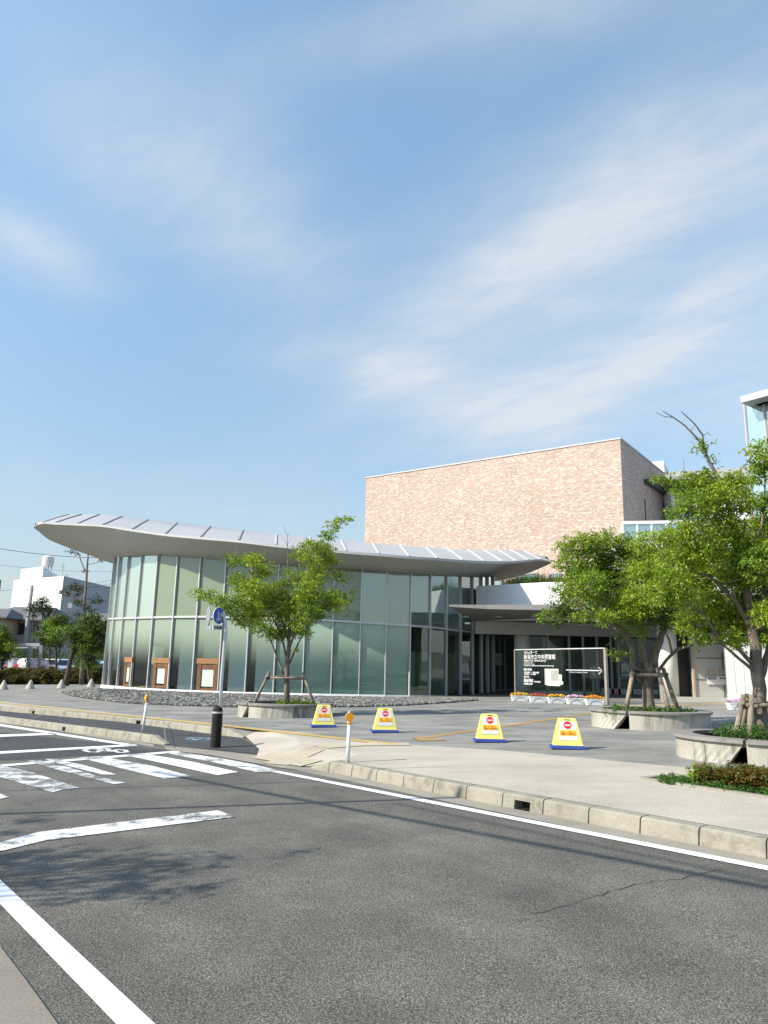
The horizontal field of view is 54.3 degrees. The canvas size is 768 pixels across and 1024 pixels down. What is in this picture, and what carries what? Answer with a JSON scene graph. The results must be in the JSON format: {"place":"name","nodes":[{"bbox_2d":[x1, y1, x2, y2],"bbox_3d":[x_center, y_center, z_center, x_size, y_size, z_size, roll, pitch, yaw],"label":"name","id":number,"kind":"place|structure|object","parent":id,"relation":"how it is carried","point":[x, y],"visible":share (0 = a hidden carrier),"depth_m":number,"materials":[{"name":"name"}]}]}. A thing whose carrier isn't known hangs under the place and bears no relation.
{"place":"outdoors","nodes":[
{"label":"outdoors","id":0,"kind":"place"},
{"bbox_2d":[0,947,57,1023],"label":"sidewalk","id":1,"kind":"structure","parent":0,"point":[21,1002],"depth_m":3.65,"materials":[{"name":"concrete"}]},
{"bbox_2d":[3,549,92,557],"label":"cable","id":2,"kind":"object","parent":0,"point":[45,554],"visible":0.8,"depth_m":99.14,"materials":[{"name":"metal"}]},
{"bbox_2d":[0,711,257,753],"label":"cycle lane","id":3,"kind":"structure","parent":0,"point":[178,737],"depth_m":18.74,"materials":[{"name":"asphalt"}]},
{"bbox_2d":[210,706,222,747],"bbox_3d":[-3.428,4.404,15.342,0.213,0.836,0.213,1,-12,0],"label":"bollard","id":4,"kind":"object","parent":3,"relation":"on","point":[216,726],"visible":0.96,"depth_m":15.26,"materials":[{"name":"metal"}]},
{"bbox_2d":[0,717,767,1023],"bbox_3d":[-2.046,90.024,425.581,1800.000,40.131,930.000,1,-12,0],"label":"road","id":5,"kind":"structure","parent":0,"point":[279,898],"depth_m":5.04,"materials":[{"name":"asphalt"}]},
{"bbox_2d":[0,765,77,791],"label":"road marking","id":6,"kind":"object","parent":5,"relation":"on","point":[32,779],"visible":1,"depth_m":10.87,"materials":[{"name":"paint"}]},
{"bbox_2d":[11,555,110,662],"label":"white building","id":7,"kind":"structure","parent":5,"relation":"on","point":[41,577],"depth_m":125.71,"materials":[{"name":"concrete"}]},
{"bbox_2d":[0,706,123,721],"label":"kerb","id":8,"kind":"structure","parent":5,"relation":"on","point":[117,718],"depth_m":24.97,"materials":[{"name":"concrete"}]},
{"bbox_2d":[0,724,134,745],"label":"road marking","id":9,"kind":"object","parent":5,"relation":"on","point":[68,735],"visible":1,"depth_m":17.91,"materials":[{"name":"white paint"}]},
{"bbox_2d":[26,760,124,783],"bbox_3d":[-4.963,4.085,11.839,0.262,0.058,3.702,11,-15,-40],"label":"road marking","id":10,"kind":"object","parent":5,"relation":"on","point":[66,769],"visible":1,"depth_m":11.71,"materials":[{"name":"paint"}]},
{"bbox_2d":[0,722,153,746],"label":"gutter","id":11,"kind":"object","parent":5,"relation":"on","point":[130,741],"visible":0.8,"depth_m":17.20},
{"bbox_2d":[0,880,154,1023],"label":"road marking","id":12,"kind":"object","parent":5,"relation":"on","point":[111,1000],"visible":1,"depth_m":4.10,"materials":[{"name":"white paint"}]},
{"bbox_2d":[46,759,112,773],"bbox_3d":[-5.038,4.193,12.357,0.235,0.044,2.762,12,-16,-41],"label":"road marking","id":13,"kind":"object","parent":5,"relation":"on","point":[83,767],"visible":1,"depth_m":12.30,"materials":[{"name":"paint"}]},
{"bbox_2d":[0,716,169,744],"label":"kerb","id":14,"kind":"structure","parent":5,"relation":"on","point":[139,737],"depth_m":18.27,"materials":[{"name":"concrete"}]},
{"bbox_2d":[0,732,170,759],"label":"asphalt patch","id":15,"kind":"object","parent":5,"relation":"on","point":[14,743],"visible":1,"depth_m":15.27,"materials":[{"name":"asphalt"}]},
{"bbox_2d":[0,733,55,736],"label":"road marking","id":16,"kind":"object","parent":15,"relation":"on","point":[7,735],"visible":1,"depth_m":18.18,"materials":[{"name":"white paint"}]},
{"bbox_2d":[0,744,137,753],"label":"road marking","id":17,"kind":"object","parent":15,"relation":"on","point":[34,750],"visible":1,"depth_m":14.85,"materials":[{"name":"white paint"}]},
{"bbox_2d":[82,748,128,752],"bbox_3d":[-5.460,4.661,14.620,1.202,0.022,0.694,-6,-14,31],"label":"road marking","id":18,"kind":"object","parent":15,"relation":"on","point":[100,749],"visible":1,"depth_m":14.66,"materials":[{"name":"paint"}]},
{"bbox_2d":[0,751,179,766],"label":"road marking","id":19,"kind":"object","parent":5,"relation":"on","point":[90,758],"visible":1,"depth_m":13.38,"materials":[{"name":"white paint"}]},
{"bbox_2d":[0,810,234,850],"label":"road marking","id":20,"kind":"object","parent":5,"relation":"on","point":[95,829],"visible":1,"depth_m":7.61,"materials":[{"name":"paint"}]},
{"bbox_2d":[80,756,188,778],"bbox_3d":[-4.198,4.207,12.424,0.508,0.059,3.567,11,-15,-39],"label":"road marking","id":21,"kind":"object","parent":5,"relation":"on","point":[148,770],"visible":1,"depth_m":12.18,"materials":[{"name":"paint"}]},
{"bbox_2d":[124,754,236,774],"bbox_3d":[-3.517,4.288,12.809,0.477,0.058,3.603,11,-15,-40],"label":"road marking","id":22,"kind":"object","parent":5,"relation":"on","point":[196,766],"visible":1,"depth_m":12.55,"materials":[{"name":"white paint"}]},
{"bbox_2d":[122,716,246,737],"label":"kerb","id":23,"kind":"structure","parent":5,"relation":"on","point":[188,727],"depth_m":19.72,"materials":[{"name":"concrete"}]},
{"bbox_2d":[206,606,226,726],"bbox_3d":[-4.255,3.868,18.818,0.482,2.955,0.418,10,-14,-36],"label":"path sign","id":24,"kind":"object","parent":23,"relation":"on","point":[218,615],"visible":0.99,"depth_m":18.88,"materials":[{"name":"metal"}]},
{"bbox_2d":[168,752,278,771],"bbox_3d":[-2.850,4.332,13.025,0.438,0.057,3.603,11,-15,-38],"label":"road marking","id":25,"kind":"object","parent":5,"relation":"on","point":[243,765],"visible":1,"depth_m":12.82,"materials":[{"name":"paint"}]},
{"bbox_2d":[164,746,318,771],"bbox_3d":[-2.671,4.461,13.650,0.742,0.079,5.256,12,-16,-43],"label":"gutter","id":26,"kind":"object","parent":5,"relation":"on","point":[241,757],"visible":0.89,"depth_m":13.67,"materials":[{"name":"concrete"}]},
{"bbox_2d":[252,767,767,869],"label":"road marking","id":27,"kind":"object","parent":5,"relation":"on","point":[734,861],"visible":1,"depth_m":7.66,"materials":[{"name":"white paint"}]},
{"bbox_2d":[292,769,767,865],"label":"gutter","id":28,"kind":"object","parent":5,"relation":"on","point":[621,833],"visible":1,"depth_m":7.93,"materials":[{"name":"concrete"}]},
{"bbox_2d":[310,761,767,858],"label":"kerb","id":29,"kind":"structure","parent":5,"relation":"on","point":[740,842],"depth_m":8.00,"materials":[{"name":"concrete"}]},
{"bbox_2d":[530,869,717,912],"bbox_3d":[1.837,2.782,5.548,2.090,0.039,0.119,9,-14,-32],"label":"road crack","id":30,"kind":"object","parent":5,"relation":"on","point":[621,888],"visible":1,"depth_m":5.50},
{"bbox_2d":[0,684,767,834],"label":"plaza","id":31,"kind":"structure","parent":0,"point":[643,747],"depth_m":20.46,"materials":[{"name":"concrete"}]},
{"bbox_2d":[0,680,8,689],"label":"cone bollard","id":32,"kind":"object","parent":31,"relation":"on","point":[3,686],"visible":0.92,"depth_m":49.78,"materials":[{"name":"concrete"}]},
{"bbox_2d":[0,624,21,670],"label":"tree","id":33,"kind":"object","parent":31,"relation":"on","point":[6,645],"visible":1,"depth_m":68.87,"materials":[{"name":"green plant"}]},
{"bbox_2d":[0,609,22,649],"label":"house","id":34,"kind":"structure","parent":31,"relation":"on","point":[10,618],"depth_m":97.05,"materials":[{"name":"tile"}]},
{"bbox_2d":[7,652,15,667],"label":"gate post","id":35,"kind":"object","parent":31,"relation":"on","point":[10,664],"visible":0.25,"depth_m":72.21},
{"bbox_2d":[25,680,34,688],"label":"cone bollard","id":36,"kind":"object","parent":31,"relation":"on","point":[30,685],"visible":0.73,"depth_m":51.26,"materials":[{"name":"concrete"}]},
{"bbox_2d":[17,643,42,668],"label":"pipe arch","id":37,"kind":"structure","parent":31,"relation":"on","point":[29,647],"depth_m":70.56,"materials":[{"name":"metal"}]},
{"bbox_2d":[9,607,76,658],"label":"house","id":38,"kind":"structure","parent":31,"relation":"on","point":[21,628],"depth_m":98.86,"materials":[{"name":"tile"}]},
{"bbox_2d":[18,623,24,633],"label":"window","id":39,"kind":"structure","parent":38,"relation":"in","point":[21,627],"depth_m":98.60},
{"bbox_2d":[0,665,101,684],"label":"hedge","id":40,"kind":"object","parent":31,"relation":"on","point":[41,675],"visible":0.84,"depth_m":65.42,"materials":[{"name":"green plant"}]},
{"bbox_2d":[31,612,72,669],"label":"tree","id":41,"kind":"object","parent":31,"relation":"on","point":[55,626],"visible":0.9,"depth_m":66.62,"materials":[{"name":"green plant"}]},
{"bbox_2d":[57,679,65,688],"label":"cone bollard","id":42,"kind":"object","parent":31,"relation":"on","point":[61,684],"visible":0.88,"depth_m":52.84,"materials":[{"name":"concrete"}]},
{"bbox_2d":[56,549,106,684],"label":"pine tree","id":43,"kind":"object","parent":31,"relation":"on","point":[81,602],"visible":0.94,"depth_m":65.68,"materials":[{"name":"plant"}]},
{"bbox_2d":[59,611,107,685],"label":"tree","id":44,"kind":"object","parent":31,"relation":"on","point":[89,627],"visible":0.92,"depth_m":60.57,"materials":[{"name":"green plant"}]},
{"bbox_2d":[73,649,102,682],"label":"tree","id":45,"kind":"object","parent":31,"relation":"on","point":[90,658],"visible":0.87,"depth_m":62.65,"materials":[{"name":"green plant"}]},
{"bbox_2d":[79,613,107,656],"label":"house","id":46,"kind":"structure","parent":31,"relation":"on","point":[105,615],"depth_m":119.15,"materials":[{"name":"tile"}]},
{"bbox_2d":[61,688,477,706],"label":"gravel","id":47,"kind":"structure","parent":31,"relation":"on","point":[158,697],"depth_m":32.97,"materials":[{"name":"gravel"}]},
{"bbox_2d":[236,700,333,718],"bbox_3d":[-3.047,6.128,23.088,2.990,0.510,2.990,1,-12,0],"label":"tree planter","id":48,"kind":"object","parent":31,"relation":"on","point":[262,709],"visible":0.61,"depth_m":21.84,"materials":[{"name":"concrete"}]},
{"bbox_2d":[185,515,360,701],"bbox_3d":[-3.627,3.059,23.765,5.766,6.273,2.899,1,-12,0],"label":"street tree","id":49,"kind":"object","parent":48,"relation":"in","point":[292,604],"visible":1,"depth_m":23.38,"materials":[{"name":"green plant"}]},
{"bbox_2d":[253,671,314,702],"bbox_3d":[-3.046,5.608,23.578,2.037,1.146,1.334,1,-12,0],"label":"tree support","id":50,"kind":"object","parent":48,"relation":"on","point":[268,677],"visible":0.77,"depth_m":23.13,"materials":[{"name":"brown wood"}]},
{"bbox_2d":[272,696,318,704],"bbox_3d":[-2.622,5.774,22.421,1.527,0.539,0.974,1,-12,0],"label":"ground cover","id":51,"kind":"object","parent":48,"relation":"in","point":[299,701],"visible":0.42,"depth_m":22.40,"materials":[{"name":"green plant"}]},
{"bbox_2d":[34,514,550,696],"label":"glass pavilion","id":52,"kind":"structure","parent":31,"relation":"on","point":[398,627],"depth_m":39.65,"materials":[{"name":"glass"}]},
{"bbox_2d":[310,705,336,727],"bbox_3d":[-1.497,5.050,18.557,0.624,0.527,0.390,3,-12,-10],"label":"barrier sign","id":53,"kind":"object","parent":31,"relation":"on","point":[323,716],"visible":1,"depth_m":18.44,"materials":[{"name":"yellow plastic"}]},
{"bbox_2d":[1,698,736,740],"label":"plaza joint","id":54,"kind":"object","parent":31,"relation":"on","point":[164,729],"visible":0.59,"depth_m":20.04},
{"bbox_2d":[141,694,149,731],"bbox_3d":[-5.641,4.749,17.702,0.096,0.884,0.132,10,-15,-37],"label":"marker post","id":55,"kind":"object","parent":54,"relation":"on","point":[147,697],"visible":1,"depth_m":17.69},
{"bbox_2d":[370,708,398,732],"bbox_3d":[0.019,4.735,17.039,0.624,0.527,0.390,3,-12,-7],"label":"barrier sign","id":56,"kind":"object","parent":31,"relation":"on","point":[384,721],"visible":1,"depth_m":16.92,"materials":[{"name":"yellow plastic"}]},
{"bbox_2d":[415,738,442,740],"bbox_3d":[0.912,4.626,15.230,0.546,0.018,0.500,4,-12,-14],"label":"tactile strip","id":57,"kind":"object","parent":31,"relation":"on","point":[429,739],"visible":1,"depth_m":15.24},
{"bbox_2d":[473,714,506,742],"bbox_3d":[2.095,4.290,14.896,0.624,0.527,0.390,1,-12,0],"label":"barrier sign","id":58,"kind":"object","parent":31,"relation":"on","point":[489,729],"visible":1,"depth_m":14.77,"materials":[{"name":"yellow plastic"}]},
{"bbox_2d":[415,712,590,738],"bbox_3d":[3.852,5.625,20.021,0.341,0.149,11.222,-7,-14,34],"label":"tactile strip","id":59,"kind":"object","parent":31,"relation":"on","point":[437,735],"visible":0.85,"depth_m":18.97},
{"bbox_2d":[364,437,666,622],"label":"brick building","id":60,"kind":"structure","parent":31,"relation":"on","point":[539,502],"depth_m":65.20,"materials":[{"name":"brick"}]},
{"bbox_2d":[652,461,668,472],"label":"rooftop box","id":61,"kind":"object","parent":60,"relation":"on","point":[661,465],"visible":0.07,"depth_m":82.16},
{"bbox_2d":[604,467,752,589],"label":"wing","id":62,"kind":"structure","parent":60,"relation":"attached to","point":[634,526],"depth_m":53.95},
{"bbox_2d":[740,389,767,568],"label":"glass tower","id":63,"kind":"structure","parent":62,"relation":"attached to","point":[755,407],"depth_m":47.43,"materials":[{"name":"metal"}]},
{"bbox_2d":[510,692,528,701],"bbox_3d":[5.918,8.054,32.682,0.780,0.400,0.444,1,-12,0],"label":"flower box","id":64,"kind":"object","parent":31,"relation":"on","point":[519,697],"visible":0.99,"depth_m":32.50,"materials":[{"name":"plastic"}]},
{"bbox_2d":[528,693,546,702],"bbox_3d":[6.462,7.808,31.508,0.783,0.405,0.446,1,-12,0],"label":"flower box","id":65,"kind":"object","parent":31,"relation":"on","point":[538,699],"visible":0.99,"depth_m":31.32,"materials":[{"name":"plastic"}]},
{"bbox_2d":[546,694,565,703],"bbox_3d":[7.051,7.642,30.668,0.759,0.389,0.440,1,-12,0],"label":"flower box","id":66,"kind":"object","parent":31,"relation":"on","point":[557,699],"visible":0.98,"depth_m":30.49,"materials":[{"name":"plastic"}]},
{"bbox_2d":[514,648,608,704],"bbox_3d":[7.525,7.108,32.621,0.280,2.288,6.214,7,-13,-26],"label":"name board","id":67,"kind":"object","parent":31,"relation":"on","point":[553,677],"visible":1,"depth_m":32.88,"materials":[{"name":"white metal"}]},
{"bbox_2d":[549,718,586,749],"bbox_3d":[3.336,4.030,13.642,0.624,0.527,0.390,0,-12,6],"label":"barrier sign","id":68,"kind":"object","parent":31,"relation":"on","point":[566,734],"visible":1,"depth_m":13.52,"materials":[{"name":"yellow plastic"}]},
{"bbox_2d":[565,694,584,704],"bbox_3d":[7.626,7.471,29.887,0.763,0.405,0.456,1,-12,0],"label":"flower box","id":69,"kind":"object","parent":31,"relation":"on","point":[575,701],"visible":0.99,"depth_m":29.70,"materials":[{"name":"plastic"}]},
{"bbox_2d":[584,695,604,705],"bbox_3d":[8.180,7.315,29.140,0.771,0.407,0.446,1,-12,0],"label":"flower box","id":70,"kind":"object","parent":31,"relation":"on","point":[594,701],"visible":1,"depth_m":28.95,"materials":[{"name":"plastic"}]},
{"bbox_2d":[449,582,767,702],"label":"entrance hall","id":71,"kind":"structure","parent":31,"relation":"on","point":[505,616],"depth_m":40.97,"materials":[{"name":"concrete"}]},
{"bbox_2d":[612,637,617,687],"label":"window pane","id":72,"kind":"structure","parent":71,"relation":"in","point":[615,677],"depth_m":41.50,"materials":[{"name":"black glass"}]},
{"bbox_2d":[619,637,629,687],"label":"window pane","id":73,"kind":"structure","parent":71,"relation":"in","point":[624,680],"depth_m":41.60,"materials":[{"name":"black glass"}]},
{"bbox_2d":[631,638,641,688],"label":"window pane","id":74,"kind":"structure","parent":71,"relation":"in","point":[636,685],"depth_m":41.61,"materials":[{"name":"black glass"}]},
{"bbox_2d":[645,638,657,688],"label":"window pane","id":75,"kind":"structure","parent":71,"relation":"in","point":[649,644],"depth_m":41.73,"materials":[{"name":"black glass"}]},
{"bbox_2d":[676,619,690,696],"bbox_3d":[12.883,6.336,33.011,1.042,4.109,0.100,1,-12,0],"label":"dark doorway","id":76,"kind":"structure","parent":71,"relation":"in","point":[682,655],"depth_m":32.86,"materials":[{"name":"glass"}]},
{"bbox_2d":[589,706,712,730],"bbox_3d":[6.675,5.229,18.808,2.948,0.530,2.949,1,-12,0],"label":"tree planter","id":77,"kind":"object","parent":31,"relation":"on","point":[654,721],"visible":0.71,"depth_m":17.63,"materials":[{"name":"concrete"}]},
{"bbox_2d":[533,524,719,711],"bbox_3d":[6.463,2.792,19.317,5.181,4.988,3.807,1,-12,0],"label":"street tree","id":78,"kind":"object","parent":77,"relation":"in","point":[628,600],"visible":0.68,"depth_m":18.93,"materials":[{"name":"green plant"}]},
{"bbox_2d":[602,703,697,714],"bbox_3d":[6.456,4.867,18.262,2.336,0.396,1.166,1,-12,0],"label":"ground cover","id":79,"kind":"object","parent":77,"relation":"in","point":[649,708],"visible":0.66,"depth_m":18.16,"materials":[{"name":"plant"}]},
{"bbox_2d":[624,666,679,718],"bbox_3d":[6.570,4.538,18.817,1.512,1.272,1.198,-7,-14,33],"label":"tree support","id":80,"kind":"object","parent":77,"relation":"in","point":[658,674],"visible":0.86,"depth_m":18.69,"materials":[{"name":"brown wood"}]},
{"bbox_2d":[622,703,724,705],"bbox_3d":[11.460,7.626,29.652,5.641,0.122,0.418,6,-13,-21],"label":"tactile strip","id":81,"kind":"object","parent":31,"relation":"on","point":[678,704],"visible":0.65,"depth_m":29.74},
{"bbox_2d":[671,729,767,766],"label":"tree planter","id":82,"kind":"object","parent":31,"relation":"on","point":[703,745],"visible":0.71,"depth_m":11.62,"materials":[{"name":"concrete"}]},
{"bbox_2d":[623,411,767,739],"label":"street tree","id":83,"kind":"object","parent":82,"relation":"in","point":[741,560],"visible":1,"depth_m":12.36,"materials":[{"name":"green plant"}]},
{"bbox_2d":[709,721,767,740],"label":"ground cover","id":84,"kind":"object","parent":82,"relation":"on","point":[757,732],"visible":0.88,"depth_m":11.80,"materials":[{"name":"plant"}]},
{"bbox_2d":[732,694,767,750],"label":"tree support","id":85,"kind":"object","parent":82,"relation":"in","point":[745,704],"visible":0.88,"depth_m":12.04,"materials":[{"name":"brown wood"}]},
{"bbox_2d":[725,698,739,709],"bbox_3d":[12.265,6.649,25.899,0.798,0.394,0.450,1,-12,0],"label":"flower box","id":86,"kind":"object","parent":31,"relation":"on","point":[732,705],"visible":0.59,"depth_m":25.79,"materials":[{"name":"plastic"}]},
{"bbox_2d":[0,701,767,834],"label":"sidewalk","id":87,"kind":"structure","parent":0,"point":[614,784],"depth_m":10.01,"materials":[{"name":"concrete"}]},
{"bbox_2d":[0,702,396,744],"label":"tactile strip","id":88,"kind":"object","parent":87,"relation":"on","point":[223,725],"visible":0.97,"depth_m":18.56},
{"bbox_2d":[246,730,358,765],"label":"sidewalk ramp","id":89,"kind":"structure","parent":87,"relation":"on","point":[265,742],"depth_m":14.43,"materials":[{"name":"concrete"}]},
{"bbox_2d":[253,752,321,765],"bbox_3d":[-1.683,4.266,12.944,0.450,0.093,1.553,11,-15,-38],"label":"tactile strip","id":90,"kind":"object","parent":89,"relation":"on","point":[301,761],"visible":1,"depth_m":13.00,"materials":[{"name":"concrete"}]},
{"bbox_2d":[264,742,409,764],"bbox_3d":[-0.839,4.376,13.685,3.211,0.211,1.083,10,-15,-37],"label":"tactile strip","id":91,"kind":"object","parent":89,"relation":"on","point":[307,751],"visible":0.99,"depth_m":13.60,"materials":[{"name":"concrete"}]},
{"bbox_2d":[345,711,353,762],"bbox_3d":[-0.550,3.522,11.703,0.132,0.804,0.080,4,-12,-14],"label":"marker post","id":92,"kind":"object","parent":87,"relation":"on","point":[349,716],"visible":0.96,"depth_m":11.69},
{"bbox_2d":[639,775,767,798],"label":"bed edging","id":93,"kind":"object","parent":87,"relation":"on","point":[651,778],"visible":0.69,"depth_m":9.01,"materials":[{"name":"concrete"}]},
{"bbox_2d":[0,0,767,608],"label":"sky","id":94,"kind":"structure","parent":0,"point":[261,261],"materials":[{"name":"blue"}]},
{"bbox_2d":[498,572,572,584],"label":"roof grass","id":95,"kind":"structure","parent":0,"point":[518,579],"depth_m":40.55,"materials":[{"name":"plant"}]},
{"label":"car park","id":96,"kind":"structure","parent":0,"visible":0},
{"bbox_2d":[21,585,36,657],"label":"utility pole","id":97,"kind":"object","parent":96,"relation":"on","point":[27,624],"visible":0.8,"depth_m":96.70,"materials":[{"name":"concrete"}]},
{"bbox_2d":[23,602,39,657],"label":"pine tree","id":98,"kind":"object","parent":96,"relation":"on","point":[32,610],"visible":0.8,"depth_m":74.00,"materials":[{"name":"green plant"}]},
{"bbox_2d":[15,658,54,669],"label":"parked car","id":99,"kind":"object","parent":96,"relation":"on","point":[21,663],"visible":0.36,"depth_m":70.91,"materials":[{"name":"paint"}]},
{"bbox_2d":[30,594,55,659],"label":"pine tree","id":100,"kind":"object","parent":96,"relation":"on","point":[41,608],"visible":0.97,"depth_m":73.28,"materials":[{"name":"green plant"}]},
{"bbox_2d":[1,646,103,663],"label":"undergrowth","id":101,"kind":"object","parent":96,"relation":"on","point":[45,653],"visible":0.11,"depth_m":92.50,"materials":[{"name":"green plant"}]},
{"bbox_2d":[45,604,60,663],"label":"pine tree","id":102,"kind":"object","parent":96,"relation":"on","point":[54,613],"visible":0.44,"depth_m":74.96,"materials":[{"name":"green plant"}]},
{"bbox_2d":[57,659,73,671],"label":"parked car","id":103,"kind":"object","parent":96,"relation":"on","point":[62,664],"visible":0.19,"depth_m":71.40,"materials":[{"name":"paint"}]},
{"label":"shrub bed","id":104,"kind":"structure","parent":0,"visible":0},
{"bbox_2d":[684,761,723,782],"bbox_3d":[4.035,3.303,9.393,0.490,0.321,0.406,-5,-13,27],"label":"shrub","id":105,"kind":"object","parent":104,"relation":"on","point":[693,775],"visible":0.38,"depth_m":9.41,"materials":[{"name":"green plant"}]},
{"bbox_2d":[656,771,767,794],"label":"ground cover","id":106,"kind":"object","parent":104,"relation":"on","point":[673,778],"visible":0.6,"depth_m":9.15,"materials":[{"name":"plant"}]},
{"bbox_2d":[692,763,737,785],"bbox_3d":[4.176,3.279,9.290,0.637,0.316,0.542,1,-12,0],"label":"shrub","id":107,"kind":"object","parent":104,"relation":"on","point":[705,777],"visible":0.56,"depth_m":9.25,"materials":[{"name":"green plant"}]},
{"bbox_2d":[702,760,755,787],"bbox_3d":[4.252,3.230,9.159,0.675,0.364,0.501,1,-12,0],"label":"shrub","id":108,"kind":"object","parent":104,"relation":"on","point":[731,770],"visible":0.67,"depth_m":9.12,"materials":[{"name":"green plant"}]},
{"bbox_2d":[725,762,764,788],"bbox_3d":[4.452,3.200,9.048,0.560,0.334,0.433,8,-13,-28],"label":"shrub","id":109,"kind":"object","parent":104,"relation":"on","point":[750,779],"visible":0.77,"depth_m":8.98,"materials":[{"name":"green plant"}]},
{"bbox_2d":[734,766,767,788],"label":"shrub","id":110,"kind":"object","parent":104,"relation":"on","point":[757,777],"visible":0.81,"depth_m":8.90,"materials":[{"name":"green plant"}]},
{"bbox_2d":[761,767,767,784],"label":"shrub","id":111,"kind":"object","parent":104,"relation":"on","point":[765,772],"visible":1,"depth_m":8.84,"materials":[{"name":"green plant"}]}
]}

